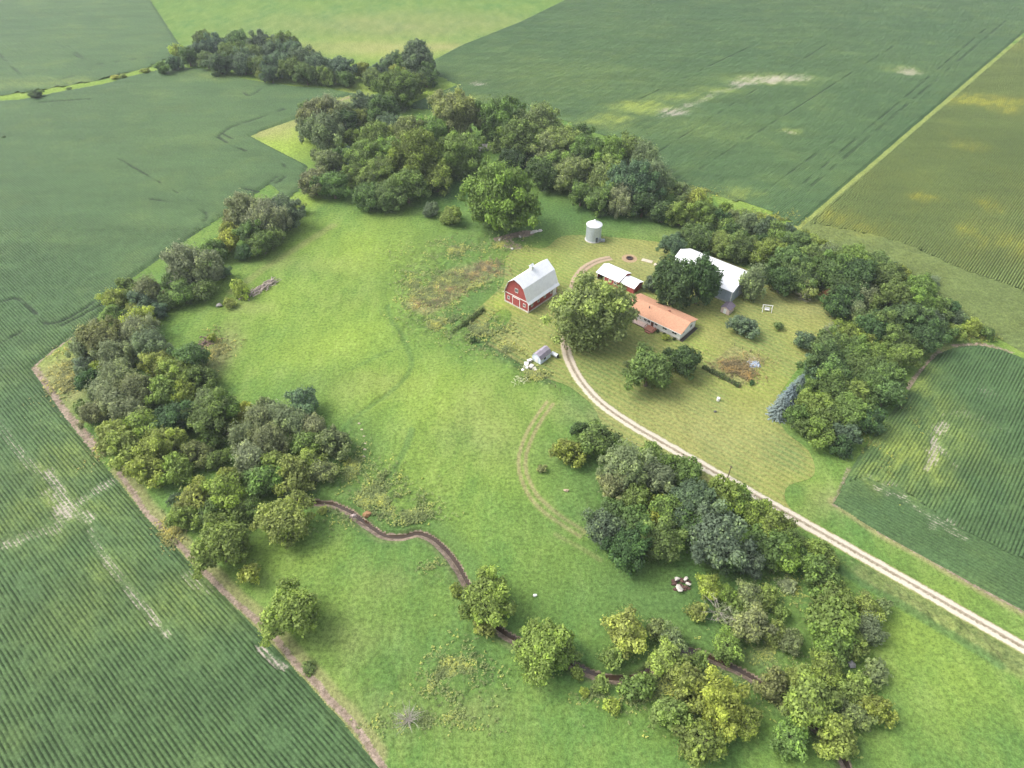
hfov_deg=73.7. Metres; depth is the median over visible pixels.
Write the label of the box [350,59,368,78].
leafy tree
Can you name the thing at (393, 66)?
leafy tree
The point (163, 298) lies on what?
leafy tree
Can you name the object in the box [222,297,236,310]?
shrub
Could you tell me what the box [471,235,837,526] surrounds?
lawn
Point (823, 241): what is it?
leafy tree
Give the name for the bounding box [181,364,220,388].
leafy tree
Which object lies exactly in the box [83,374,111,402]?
willow tree
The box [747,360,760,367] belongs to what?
tarp
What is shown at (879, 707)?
leafy tree
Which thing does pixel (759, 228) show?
leafy tree
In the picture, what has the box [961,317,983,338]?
leafy tree
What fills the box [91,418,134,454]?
leafy tree
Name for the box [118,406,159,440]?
leafy tree
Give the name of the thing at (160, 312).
leafy tree
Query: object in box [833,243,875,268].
leafy tree
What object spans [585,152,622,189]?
leafy tree
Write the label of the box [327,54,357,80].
leafy tree
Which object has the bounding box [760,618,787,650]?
leafy tree
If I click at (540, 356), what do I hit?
barn shed
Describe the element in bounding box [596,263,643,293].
red shed
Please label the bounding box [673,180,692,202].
leafy tree
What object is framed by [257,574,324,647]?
leafy tree
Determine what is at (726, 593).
leafy tree
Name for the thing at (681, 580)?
debris heap
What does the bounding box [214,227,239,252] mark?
leafy tree
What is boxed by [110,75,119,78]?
shrub
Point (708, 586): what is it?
leafy tree
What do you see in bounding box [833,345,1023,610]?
soybean field
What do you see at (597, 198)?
leafy tree
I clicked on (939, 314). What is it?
leafy tree
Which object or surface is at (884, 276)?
leafy tree
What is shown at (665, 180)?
willow tree
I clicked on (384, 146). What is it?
leafy tree
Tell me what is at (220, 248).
leafy tree
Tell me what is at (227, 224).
leafy tree
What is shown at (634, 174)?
leafy tree
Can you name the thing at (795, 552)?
leafy tree
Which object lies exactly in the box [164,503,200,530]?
leafy tree
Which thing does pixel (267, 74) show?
leafy tree
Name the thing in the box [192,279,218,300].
leafy tree
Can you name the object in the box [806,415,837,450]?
leafy tree
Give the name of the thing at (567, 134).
leafy tree
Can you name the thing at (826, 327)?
willow tree
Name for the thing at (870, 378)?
leafy tree
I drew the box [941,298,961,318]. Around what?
leafy tree
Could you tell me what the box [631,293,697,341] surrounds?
farmhouse
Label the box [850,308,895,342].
leafy tree
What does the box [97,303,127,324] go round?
leafy tree
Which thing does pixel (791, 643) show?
leafy tree
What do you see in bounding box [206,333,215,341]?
shrub
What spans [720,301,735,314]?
garden shed
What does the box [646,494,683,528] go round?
leafy tree
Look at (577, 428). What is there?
leafy tree
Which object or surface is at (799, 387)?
leafy tree
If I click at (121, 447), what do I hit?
leafy tree
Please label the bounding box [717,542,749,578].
leafy tree
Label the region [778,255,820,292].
leafy tree
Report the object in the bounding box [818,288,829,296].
shrub
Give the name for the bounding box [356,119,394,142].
leafy tree
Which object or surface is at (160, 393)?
leafy tree
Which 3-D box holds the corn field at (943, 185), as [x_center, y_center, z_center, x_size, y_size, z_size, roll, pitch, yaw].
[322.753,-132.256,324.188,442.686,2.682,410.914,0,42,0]
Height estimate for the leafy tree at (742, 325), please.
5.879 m
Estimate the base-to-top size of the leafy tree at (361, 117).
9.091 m
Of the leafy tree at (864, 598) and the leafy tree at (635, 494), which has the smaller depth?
the leafy tree at (864, 598)
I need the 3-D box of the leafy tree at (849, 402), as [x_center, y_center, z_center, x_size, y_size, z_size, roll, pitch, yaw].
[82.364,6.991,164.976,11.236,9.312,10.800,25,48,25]
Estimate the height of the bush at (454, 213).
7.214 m
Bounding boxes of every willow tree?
[63,333,89,358]
[73,398,108,429]
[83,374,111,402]
[84,377,136,415]
[86,317,98,326]
[88,336,139,368]
[93,355,137,389]
[102,392,146,425]
[109,370,155,407]
[116,307,160,346]
[128,321,173,363]
[130,272,165,301]
[159,237,224,283]
[222,418,255,456]
[223,188,270,225]
[230,436,279,480]
[238,195,293,238]
[240,399,270,427]
[244,421,292,454]
[258,396,298,428]
[280,406,310,439]
[296,108,344,149]
[301,410,336,433]
[317,90,351,120]
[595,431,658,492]
[596,468,628,500]
[607,179,632,218]
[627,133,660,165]
[631,453,678,493]
[641,154,676,198]
[686,216,698,225]
[735,207,761,234]
[738,257,767,302]
[819,241,842,257]
[823,320,841,333]
[848,297,868,319]
[855,610,889,647]
[856,280,880,307]
[931,272,942,289]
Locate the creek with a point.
(513, 637)
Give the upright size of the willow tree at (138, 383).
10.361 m
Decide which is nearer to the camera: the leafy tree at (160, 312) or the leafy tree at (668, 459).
the leafy tree at (668, 459)
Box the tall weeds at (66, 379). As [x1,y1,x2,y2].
[23,325,244,559]
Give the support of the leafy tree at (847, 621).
on the ground at (478, 434)
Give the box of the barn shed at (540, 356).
[532,346,550,364]
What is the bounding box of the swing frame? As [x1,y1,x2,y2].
[762,304,772,312]
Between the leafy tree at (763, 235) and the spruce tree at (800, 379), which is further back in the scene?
the leafy tree at (763, 235)
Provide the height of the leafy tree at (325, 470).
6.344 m
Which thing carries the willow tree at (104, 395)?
on the ground at (478, 434)
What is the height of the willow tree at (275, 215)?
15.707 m
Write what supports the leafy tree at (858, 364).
on the ground at (478, 434)
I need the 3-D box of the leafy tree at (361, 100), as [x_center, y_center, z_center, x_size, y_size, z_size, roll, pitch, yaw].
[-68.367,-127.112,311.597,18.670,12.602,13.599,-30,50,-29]
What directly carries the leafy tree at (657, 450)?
on the ground at (478, 434)
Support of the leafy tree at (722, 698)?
on the ground at (478, 434)
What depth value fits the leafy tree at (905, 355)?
178.96 m
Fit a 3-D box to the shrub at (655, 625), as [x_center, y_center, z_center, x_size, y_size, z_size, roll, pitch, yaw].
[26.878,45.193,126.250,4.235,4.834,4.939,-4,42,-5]
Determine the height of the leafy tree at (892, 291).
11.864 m
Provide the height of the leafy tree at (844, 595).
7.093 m
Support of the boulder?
on the ground at (478, 434)
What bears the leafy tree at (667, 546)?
on the ground at (478, 434)
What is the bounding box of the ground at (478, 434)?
[0,0,1023,767]
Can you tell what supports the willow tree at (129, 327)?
on the ground at (478, 434)
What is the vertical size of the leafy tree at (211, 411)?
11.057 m
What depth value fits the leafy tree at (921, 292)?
194.75 m
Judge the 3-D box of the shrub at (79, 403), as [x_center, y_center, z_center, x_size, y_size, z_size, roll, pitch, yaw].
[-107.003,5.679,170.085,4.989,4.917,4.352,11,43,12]
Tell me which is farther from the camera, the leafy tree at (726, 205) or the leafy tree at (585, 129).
the leafy tree at (585, 129)
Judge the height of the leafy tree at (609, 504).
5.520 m
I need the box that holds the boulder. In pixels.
[847,660,855,667]
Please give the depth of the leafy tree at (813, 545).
135.64 m
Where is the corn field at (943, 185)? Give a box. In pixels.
[802,37,1023,351]
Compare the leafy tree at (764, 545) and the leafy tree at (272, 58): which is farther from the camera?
the leafy tree at (272, 58)
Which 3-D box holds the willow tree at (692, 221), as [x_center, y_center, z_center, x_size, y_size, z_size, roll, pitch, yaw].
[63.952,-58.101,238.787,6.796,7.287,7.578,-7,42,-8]
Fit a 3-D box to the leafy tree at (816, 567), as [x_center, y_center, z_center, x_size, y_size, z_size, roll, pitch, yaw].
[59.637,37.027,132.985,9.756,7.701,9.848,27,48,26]
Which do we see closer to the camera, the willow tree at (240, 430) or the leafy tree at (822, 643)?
the leafy tree at (822, 643)
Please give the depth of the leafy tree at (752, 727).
111.99 m
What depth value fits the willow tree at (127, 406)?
164.43 m
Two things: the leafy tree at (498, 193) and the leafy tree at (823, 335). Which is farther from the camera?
the leafy tree at (498, 193)
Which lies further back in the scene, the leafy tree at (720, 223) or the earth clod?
the leafy tree at (720, 223)
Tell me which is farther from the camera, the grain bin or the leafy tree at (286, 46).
the leafy tree at (286, 46)
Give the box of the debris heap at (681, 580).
[671,578,690,590]
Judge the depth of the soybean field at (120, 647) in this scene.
148.12 m
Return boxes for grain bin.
[585,219,604,242]
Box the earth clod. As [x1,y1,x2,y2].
[362,511,370,517]
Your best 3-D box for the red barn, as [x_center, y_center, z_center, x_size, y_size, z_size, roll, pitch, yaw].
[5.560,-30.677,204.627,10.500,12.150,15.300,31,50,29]
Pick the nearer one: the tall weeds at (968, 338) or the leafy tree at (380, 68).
the tall weeds at (968, 338)
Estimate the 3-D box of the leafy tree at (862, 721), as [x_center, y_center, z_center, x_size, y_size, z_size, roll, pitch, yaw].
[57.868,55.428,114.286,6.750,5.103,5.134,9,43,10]
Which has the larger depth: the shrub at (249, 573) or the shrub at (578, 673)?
the shrub at (249, 573)
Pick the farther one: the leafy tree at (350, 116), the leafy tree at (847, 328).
the leafy tree at (350, 116)
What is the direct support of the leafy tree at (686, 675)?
on the ground at (478, 434)
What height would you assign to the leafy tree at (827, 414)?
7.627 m
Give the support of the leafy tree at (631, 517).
on the ground at (478, 434)
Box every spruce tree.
[765,394,788,423]
[777,384,797,406]
[786,374,805,395]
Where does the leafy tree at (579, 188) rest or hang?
on the ground at (478, 434)
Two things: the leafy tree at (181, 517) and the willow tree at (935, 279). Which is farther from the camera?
the willow tree at (935, 279)
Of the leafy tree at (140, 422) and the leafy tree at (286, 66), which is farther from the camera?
the leafy tree at (286, 66)
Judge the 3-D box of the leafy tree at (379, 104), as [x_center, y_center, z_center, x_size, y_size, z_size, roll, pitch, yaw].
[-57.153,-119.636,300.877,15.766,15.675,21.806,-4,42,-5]
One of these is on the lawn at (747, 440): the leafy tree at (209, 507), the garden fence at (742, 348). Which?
the garden fence at (742, 348)
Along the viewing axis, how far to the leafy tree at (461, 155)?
261.63 m
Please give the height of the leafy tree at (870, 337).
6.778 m
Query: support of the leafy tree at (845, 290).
on the ground at (478, 434)
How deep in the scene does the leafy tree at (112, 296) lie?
201.36 m
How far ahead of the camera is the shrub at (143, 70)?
360.33 m
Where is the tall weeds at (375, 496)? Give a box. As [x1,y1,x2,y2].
[313,437,810,741]
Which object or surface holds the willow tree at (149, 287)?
on the ground at (478, 434)
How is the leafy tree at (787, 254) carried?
on the ground at (478, 434)
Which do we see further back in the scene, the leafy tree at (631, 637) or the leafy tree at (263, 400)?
the leafy tree at (263, 400)
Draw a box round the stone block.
[676,584,682,591]
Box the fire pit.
[622,254,636,262]
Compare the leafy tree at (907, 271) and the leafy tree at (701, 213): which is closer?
the leafy tree at (907, 271)
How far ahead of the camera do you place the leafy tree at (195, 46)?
369.31 m
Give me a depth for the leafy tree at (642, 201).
240.01 m
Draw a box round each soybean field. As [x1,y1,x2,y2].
[0,0,179,95]
[0,67,378,767]
[406,0,1023,225]
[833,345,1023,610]
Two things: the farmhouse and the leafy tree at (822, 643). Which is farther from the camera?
the farmhouse
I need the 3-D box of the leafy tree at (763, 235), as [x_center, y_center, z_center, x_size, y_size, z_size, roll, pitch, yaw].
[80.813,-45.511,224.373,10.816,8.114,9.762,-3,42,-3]
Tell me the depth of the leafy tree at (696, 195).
247.83 m
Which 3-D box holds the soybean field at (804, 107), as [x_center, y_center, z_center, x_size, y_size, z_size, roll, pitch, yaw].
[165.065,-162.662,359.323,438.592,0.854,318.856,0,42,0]
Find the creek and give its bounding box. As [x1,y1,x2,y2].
[281,486,849,767]
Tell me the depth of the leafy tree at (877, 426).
162.54 m
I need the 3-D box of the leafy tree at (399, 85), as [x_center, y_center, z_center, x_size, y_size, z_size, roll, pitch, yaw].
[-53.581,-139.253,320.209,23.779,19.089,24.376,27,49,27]
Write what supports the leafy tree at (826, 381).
on the ground at (478, 434)
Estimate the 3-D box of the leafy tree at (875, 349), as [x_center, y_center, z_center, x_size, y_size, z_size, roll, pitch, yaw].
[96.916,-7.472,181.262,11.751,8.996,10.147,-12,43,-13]
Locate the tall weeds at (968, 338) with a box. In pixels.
[665,180,1002,480]
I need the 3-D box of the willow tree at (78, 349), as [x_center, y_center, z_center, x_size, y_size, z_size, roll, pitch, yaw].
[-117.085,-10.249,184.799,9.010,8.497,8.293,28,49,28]
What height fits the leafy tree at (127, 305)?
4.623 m
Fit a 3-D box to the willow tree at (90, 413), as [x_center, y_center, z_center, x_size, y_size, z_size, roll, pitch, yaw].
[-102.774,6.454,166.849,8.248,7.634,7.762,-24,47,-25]
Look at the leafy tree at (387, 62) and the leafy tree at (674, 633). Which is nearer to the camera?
the leafy tree at (674, 633)
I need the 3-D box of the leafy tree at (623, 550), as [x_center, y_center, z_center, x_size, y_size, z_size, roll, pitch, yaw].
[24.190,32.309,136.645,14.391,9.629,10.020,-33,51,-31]
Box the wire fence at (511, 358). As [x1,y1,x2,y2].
[452,333,555,386]
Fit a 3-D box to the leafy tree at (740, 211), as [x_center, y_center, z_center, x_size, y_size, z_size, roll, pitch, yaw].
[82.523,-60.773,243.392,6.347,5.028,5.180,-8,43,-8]
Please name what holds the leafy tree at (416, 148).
on the ground at (478, 434)
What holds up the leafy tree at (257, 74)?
on the ground at (478, 434)
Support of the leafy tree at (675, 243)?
on the lawn at (747, 440)
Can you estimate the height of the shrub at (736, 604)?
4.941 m
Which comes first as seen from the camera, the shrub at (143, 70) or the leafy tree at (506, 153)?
the leafy tree at (506, 153)
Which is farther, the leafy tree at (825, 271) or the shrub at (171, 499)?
the leafy tree at (825, 271)
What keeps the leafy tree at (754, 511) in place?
on the ground at (478, 434)
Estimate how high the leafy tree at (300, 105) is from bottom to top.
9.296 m
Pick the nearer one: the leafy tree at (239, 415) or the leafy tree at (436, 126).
the leafy tree at (239, 415)
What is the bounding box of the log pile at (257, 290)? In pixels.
[239,276,281,300]
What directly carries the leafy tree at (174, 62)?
on the ground at (478, 434)
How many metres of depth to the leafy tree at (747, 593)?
129.16 m
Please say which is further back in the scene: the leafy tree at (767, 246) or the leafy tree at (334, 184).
the leafy tree at (334, 184)
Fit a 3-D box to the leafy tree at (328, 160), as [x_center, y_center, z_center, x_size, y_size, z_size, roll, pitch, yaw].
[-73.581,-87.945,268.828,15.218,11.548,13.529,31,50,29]
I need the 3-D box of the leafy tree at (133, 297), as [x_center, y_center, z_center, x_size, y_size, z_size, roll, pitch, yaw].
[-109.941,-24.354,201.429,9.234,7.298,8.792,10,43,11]
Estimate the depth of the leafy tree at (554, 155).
258.20 m
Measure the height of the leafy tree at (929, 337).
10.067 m
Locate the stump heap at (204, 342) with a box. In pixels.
[198,336,222,349]
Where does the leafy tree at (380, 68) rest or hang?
on the ground at (478, 434)
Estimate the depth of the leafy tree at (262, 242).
222.83 m
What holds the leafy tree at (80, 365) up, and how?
on the ground at (478, 434)
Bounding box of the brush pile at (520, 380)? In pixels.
[513,375,528,385]
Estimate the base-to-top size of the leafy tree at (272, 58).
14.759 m
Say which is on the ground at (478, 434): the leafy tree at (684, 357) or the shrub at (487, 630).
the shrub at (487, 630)
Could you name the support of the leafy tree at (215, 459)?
on the ground at (478, 434)
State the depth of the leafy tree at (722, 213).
234.44 m
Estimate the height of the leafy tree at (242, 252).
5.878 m
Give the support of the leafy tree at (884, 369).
on the ground at (478, 434)
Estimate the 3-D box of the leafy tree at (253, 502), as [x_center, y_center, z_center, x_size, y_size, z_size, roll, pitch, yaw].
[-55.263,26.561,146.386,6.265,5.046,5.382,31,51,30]
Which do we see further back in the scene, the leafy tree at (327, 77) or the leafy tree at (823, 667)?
the leafy tree at (327, 77)
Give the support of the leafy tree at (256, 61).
on the ground at (478, 434)
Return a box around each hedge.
[450,305,485,333]
[701,365,740,387]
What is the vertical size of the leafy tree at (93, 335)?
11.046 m
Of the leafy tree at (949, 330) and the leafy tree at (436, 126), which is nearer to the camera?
the leafy tree at (949, 330)
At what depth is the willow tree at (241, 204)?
232.65 m
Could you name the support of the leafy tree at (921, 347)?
on the ground at (478, 434)
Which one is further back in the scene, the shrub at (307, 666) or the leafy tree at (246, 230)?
the leafy tree at (246, 230)
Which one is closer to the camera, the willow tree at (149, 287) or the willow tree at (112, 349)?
the willow tree at (112, 349)
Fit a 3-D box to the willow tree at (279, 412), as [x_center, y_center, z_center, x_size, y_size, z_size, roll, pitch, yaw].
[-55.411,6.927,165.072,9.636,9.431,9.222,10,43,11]
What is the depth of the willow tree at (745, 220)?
232.89 m
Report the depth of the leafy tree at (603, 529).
139.40 m
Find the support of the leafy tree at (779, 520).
on the ground at (478, 434)
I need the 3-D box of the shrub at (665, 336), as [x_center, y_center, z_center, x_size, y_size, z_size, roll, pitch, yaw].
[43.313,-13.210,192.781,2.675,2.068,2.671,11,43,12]
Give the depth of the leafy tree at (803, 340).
187.35 m
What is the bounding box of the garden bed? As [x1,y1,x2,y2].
[704,350,778,384]
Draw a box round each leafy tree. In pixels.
[26,88,44,97]
[71,356,94,374]
[71,367,101,391]
[73,315,123,354]
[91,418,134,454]
[94,287,129,308]
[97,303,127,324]
[103,429,144,471]
[114,277,136,301]
[118,305,159,328]
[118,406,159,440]
[121,454,165,488]
[124,301,139,314]
[125,290,157,309]
[130,423,196,461]
[136,348,173,377]
[142,374,178,407]
[146,301,168,318]
[149,399,193,434]
[153,60,169,73]
[153,356,191,392]
[156,451,195,486]
[157,289,181,310]
[158,266,192,290]
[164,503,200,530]
[165,55,184,70]
[165,341,210,371]
[167,42,182,56]
[167,278,197,305]
[169,378,198,404]
[173,474,209,510]
[177,46,197,66]
[178,385,239,434]
[179,439,216,468]
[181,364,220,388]
[186,41,208,52]
[188,509,253,579]
[191,29,210,42]
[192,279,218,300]
[194,386,211,400]
[195,238,229,262]
[196,49,212,68]
[198,469,247,514]
[198,492,226,524]
[199,428,227,451]
[200,31,227,53]
[200,388,240,424]
[201,51,235,76]
[204,447,230,470]
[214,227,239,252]
[214,465,238,481]
[217,39,243,56]
[218,207,242,222]
[218,221,239,232]
[220,265,231,278]
[225,27,248,46]
[225,496,251,528]
[228,46,256,75]
[231,218,265,244]
[231,243,251,261]
[234,400,254,424]
[237,495,263,520]
[241,462,286,496]
[245,42,262,56]
[245,229,280,257]
[246,27,274,46]
[246,54,272,73]
[249,489,316,549]
[251,396,275,413]
[255,65,264,78]
[256,38,281,55]
[257,449,288,478]
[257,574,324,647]
[258,49,289,77]
[258,64,283,82]
[264,30,303,47]
[266,192,306,230]
[266,223,286,248]
[271,453,316,496]
[274,37,301,52]
[274,55,303,82]
[284,384,320,417]
[287,44,318,63]
[290,428,323,454]
[292,59,319,84]
[293,446,328,476]
[294,202,307,209]
[295,97,344,128]
[295,115,318,136]
[296,97,309,111]
[297,167,326,197]
[304,51,329,78]
[306,458,340,483]
[309,171,349,198]
[310,148,343,172]
[313,65,336,85]
[313,425,351,459]
[326,139,345,149]
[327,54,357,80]
[331,107,359,131]
[331,145,347,169]
[335,69,355,87]
[340,164,361,188]
[341,127,359,147]
[343,138,387,169]
[349,89,372,113]
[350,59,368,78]
[351,181,377,211]
[352,108,368,126]
[354,154,398,193]
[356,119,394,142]
[361,67,378,88]
[365,93,400,123]
[365,133,400,170]
[367,62,387,72]
[368,63,420,112]
[373,180,407,212]
[376,111,403,133]
[379,49,400,69]
[381,166,431,204]
[383,125,440,184]
[386,114,436,140]
[388,63,405,70]
[393,51,406,69]
[401,38,436,74]
[406,71,428,95]
[407,112,457,142]
[414,61,439,87]
[421,158,452,196]
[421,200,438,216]
[424,84,482,134]
[435,127,490,184]
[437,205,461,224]
[455,158,543,236]
[457,564,518,628]
[473,93,528,143]
[487,116,547,160]
[498,144,533,170]
[510,616,577,687]
[513,100,565,136]
[524,155,559,191]
[525,130,563,165]
[534,148,569,168]
[540,269,640,355]
[541,122,582,154]
[548,437,586,468]
[550,638,583,671]
[552,153,591,193]
[566,130,608,169]
[568,177,593,205]
[569,420,589,435]
[571,122,595,136]
[576,417,623,457]
[580,507,626,550]
[581,181,616,217]
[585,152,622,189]
[590,133,629,172]
[595,496,625,520]
[599,521,654,577]
[600,604,650,659]
[605,158,666,202]
[613,502,651,533]
[616,129,646,165]
[616,480,651,512]
[621,340,674,390]
[628,186,658,216]
[629,515,688,565]
[639,439,663,460]
[641,275,656,292]
[645,635,691,676]
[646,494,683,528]
[647,199,673,222]
[648,693,693,733]
[650,252,706,308]
[652,451,680,477]
[655,231,687,256]
[657,620,688,656]
[660,200,700,225]
[661,343,704,380]
[664,661,708,714]
[668,476,717,521]
[671,717,730,767]
[672,503,695,527]
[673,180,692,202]
[673,454,702,486]
[677,507,723,560]
[678,251,723,305]
[679,222,715,252]
[683,187,706,205]
[684,497,757,569]
[690,663,752,748]
[691,200,722,229]
[694,572,720,600]
[702,198,713,205]
[708,208,733,225]
[708,229,738,256]
[708,473,741,513]
[711,624,745,667]
[712,217,734,231]
[715,228,758,265]
[716,581,742,605]
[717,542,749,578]
[718,200,733,212]
[719,220,747,236]
[725,312,760,338]
[725,482,759,516]
[728,209,739,221]
[728,601,778,646]
[732,497,774,526]
[733,700,764,741]
[735,208,751,215]
[735,541,765,580]
[736,577,763,611]
[747,522,794,570]
[748,235,787,266]
[749,215,777,235]
[751,233,770,254]
[752,663,789,706]
[753,583,779,613]
[754,211,766,220]
[755,503,798,539]
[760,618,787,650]
[762,265,798,296]
[764,241,812,268]
[765,218,787,239]
[767,533,804,573]
[767,713,810,762]
[775,626,803,657]
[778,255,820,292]
[779,229,812,250]
[779,664,844,731]
[782,402,810,423]
[783,662,816,686]
[784,222,796,231]
[785,524,806,541]
[790,387,836,417]
[790,417,815,439]
[791,330,817,350]
[795,338,853,376]
[795,376,825,394]
[796,367,858,404]
[798,279,818,299]
[798,552,847,598]
[799,242,833,276]
[802,593,862,653]
[803,352,827,376]
[803,537,845,574]
[806,232,820,244]
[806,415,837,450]
[806,619,859,668]
[807,579,854,612]
[808,647,844,686]
[809,325,850,356]
[810,399,843,431]
[812,248,859,290]
[812,711,863,760]
[816,238,830,246]
[817,353,858,382]
[818,290,853,320]
[823,272,866,299]
[828,283,868,312]
[828,317,868,340]
[828,434,856,461]
[830,377,870,405]
[832,390,878,431]
[832,420,863,445]
[832,669,874,707]
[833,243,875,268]
[834,334,868,360]
[835,255,878,293]
[836,698,879,732]
[846,350,885,376]
[846,631,870,663]
[849,368,886,404]
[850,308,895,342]
[850,403,887,437]
[852,588,885,622]
[853,306,897,330]
[857,691,899,728]
[861,340,893,362]
[861,358,909,389]
[863,331,882,344]
[866,250,899,283]
[869,274,917,309]
[870,372,907,408]
[871,261,907,291]
[882,323,918,351]
[883,301,938,326]
[885,340,924,369]
[896,263,911,281]
[902,285,944,311]
[902,315,952,354]
[904,272,939,296]
[913,302,945,330]
[913,344,926,358]
[922,294,954,320]
[936,318,959,340]
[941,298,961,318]
[947,323,967,340]
[948,307,970,324]
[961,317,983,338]
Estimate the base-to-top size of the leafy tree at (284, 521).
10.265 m
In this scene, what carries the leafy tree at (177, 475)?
on the ground at (478, 434)
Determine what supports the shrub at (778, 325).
on the lawn at (747, 440)
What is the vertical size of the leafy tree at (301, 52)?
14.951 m
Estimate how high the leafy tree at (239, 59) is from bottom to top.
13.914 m
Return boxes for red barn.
[503,259,559,312]
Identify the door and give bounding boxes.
[512,296,519,306]
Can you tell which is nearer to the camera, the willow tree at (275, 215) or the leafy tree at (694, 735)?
the leafy tree at (694, 735)
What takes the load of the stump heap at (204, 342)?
on the ground at (478, 434)
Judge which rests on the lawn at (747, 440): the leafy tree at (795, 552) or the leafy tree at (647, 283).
the leafy tree at (647, 283)
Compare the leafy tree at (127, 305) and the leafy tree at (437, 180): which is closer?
the leafy tree at (127, 305)
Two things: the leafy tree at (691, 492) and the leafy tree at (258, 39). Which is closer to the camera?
the leafy tree at (691, 492)
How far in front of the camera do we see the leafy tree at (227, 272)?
214.90 m
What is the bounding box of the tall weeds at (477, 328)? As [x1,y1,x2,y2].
[374,227,555,383]
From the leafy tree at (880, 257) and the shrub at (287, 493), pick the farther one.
the leafy tree at (880, 257)
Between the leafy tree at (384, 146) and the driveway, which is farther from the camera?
the leafy tree at (384, 146)
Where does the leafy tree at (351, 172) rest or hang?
on the ground at (478, 434)
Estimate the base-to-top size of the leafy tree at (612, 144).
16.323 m
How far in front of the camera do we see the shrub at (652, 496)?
148.53 m
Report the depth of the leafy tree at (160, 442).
155.47 m
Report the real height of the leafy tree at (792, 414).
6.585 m
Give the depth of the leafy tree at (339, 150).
269.51 m
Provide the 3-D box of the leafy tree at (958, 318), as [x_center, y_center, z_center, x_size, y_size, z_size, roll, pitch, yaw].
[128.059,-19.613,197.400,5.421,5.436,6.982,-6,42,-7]
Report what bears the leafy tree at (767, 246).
on the ground at (478, 434)
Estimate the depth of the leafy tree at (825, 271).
207.05 m
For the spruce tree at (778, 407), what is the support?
on the lawn at (747, 440)
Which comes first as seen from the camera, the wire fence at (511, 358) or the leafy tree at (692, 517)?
the leafy tree at (692, 517)
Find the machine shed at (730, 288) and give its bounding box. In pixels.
[671,248,746,301]
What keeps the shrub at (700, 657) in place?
on the ground at (478, 434)
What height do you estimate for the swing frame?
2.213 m
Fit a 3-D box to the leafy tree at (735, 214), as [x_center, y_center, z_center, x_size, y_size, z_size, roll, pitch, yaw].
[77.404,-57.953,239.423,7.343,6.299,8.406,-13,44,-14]
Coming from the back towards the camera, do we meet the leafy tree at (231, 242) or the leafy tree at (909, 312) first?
the leafy tree at (231, 242)
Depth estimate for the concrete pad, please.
224.16 m
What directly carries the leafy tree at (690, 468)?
on the ground at (478, 434)
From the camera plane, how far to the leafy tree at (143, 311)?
193.05 m
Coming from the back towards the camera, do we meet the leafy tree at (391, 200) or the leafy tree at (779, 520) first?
the leafy tree at (391, 200)
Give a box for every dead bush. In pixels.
[392,703,423,733]
[700,593,735,622]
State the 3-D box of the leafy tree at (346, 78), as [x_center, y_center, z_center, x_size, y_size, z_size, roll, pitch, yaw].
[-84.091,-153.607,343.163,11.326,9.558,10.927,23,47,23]
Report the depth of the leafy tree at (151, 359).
176.85 m
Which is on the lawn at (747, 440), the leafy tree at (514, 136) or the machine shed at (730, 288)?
the machine shed at (730, 288)
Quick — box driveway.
[560,256,1023,654]
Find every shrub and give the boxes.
[71,398,87,414]
[87,359,103,370]
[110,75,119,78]
[138,68,150,72]
[165,492,180,506]
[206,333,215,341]
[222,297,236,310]
[223,417,238,431]
[229,278,250,300]
[235,560,260,584]
[283,487,296,496]
[301,659,315,676]
[317,505,327,514]
[449,582,463,600]
[469,335,476,343]
[472,618,497,641]
[536,464,547,472]
[570,664,584,681]
[579,686,589,700]
[590,672,610,693]
[595,644,624,670]
[602,696,620,719]
[615,673,647,701]
[622,360,630,367]
[631,671,657,699]
[643,508,661,524]
[645,617,667,640]
[648,494,663,505]
[661,334,670,339]
[682,601,709,622]
[683,648,709,669]
[712,602,740,627]
[728,597,749,613]
[772,601,791,621]
[773,322,785,329]
[774,576,797,594]
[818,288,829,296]
[862,655,893,690]
[876,595,894,617]
[978,326,995,340]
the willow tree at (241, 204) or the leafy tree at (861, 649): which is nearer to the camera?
the leafy tree at (861, 649)
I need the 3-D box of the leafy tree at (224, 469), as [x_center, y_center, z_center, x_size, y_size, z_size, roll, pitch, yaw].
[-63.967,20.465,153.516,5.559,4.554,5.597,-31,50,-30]
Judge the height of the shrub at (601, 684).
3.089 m
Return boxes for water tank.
[551,351,558,357]
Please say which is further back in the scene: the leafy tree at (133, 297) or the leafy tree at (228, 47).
the leafy tree at (228, 47)
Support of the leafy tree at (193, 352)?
on the ground at (478, 434)
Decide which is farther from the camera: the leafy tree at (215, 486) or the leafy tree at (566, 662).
the leafy tree at (215, 486)
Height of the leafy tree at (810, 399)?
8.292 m
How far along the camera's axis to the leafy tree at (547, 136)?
264.86 m
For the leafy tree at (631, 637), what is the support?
on the ground at (478, 434)
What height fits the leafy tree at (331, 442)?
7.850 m
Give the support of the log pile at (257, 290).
on the ground at (478, 434)
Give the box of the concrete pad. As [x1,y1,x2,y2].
[641,258,652,262]
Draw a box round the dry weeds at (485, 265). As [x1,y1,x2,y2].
[404,256,511,312]
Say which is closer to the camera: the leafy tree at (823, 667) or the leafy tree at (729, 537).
the leafy tree at (823, 667)
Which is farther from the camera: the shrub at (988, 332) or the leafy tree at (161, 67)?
the leafy tree at (161, 67)
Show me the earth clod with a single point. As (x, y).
(366, 514)
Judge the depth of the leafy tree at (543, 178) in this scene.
254.91 m
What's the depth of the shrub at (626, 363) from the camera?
183.73 m
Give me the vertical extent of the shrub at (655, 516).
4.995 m
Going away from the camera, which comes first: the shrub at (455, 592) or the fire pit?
the shrub at (455, 592)
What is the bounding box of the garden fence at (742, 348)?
[702,343,767,386]
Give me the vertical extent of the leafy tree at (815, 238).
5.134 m

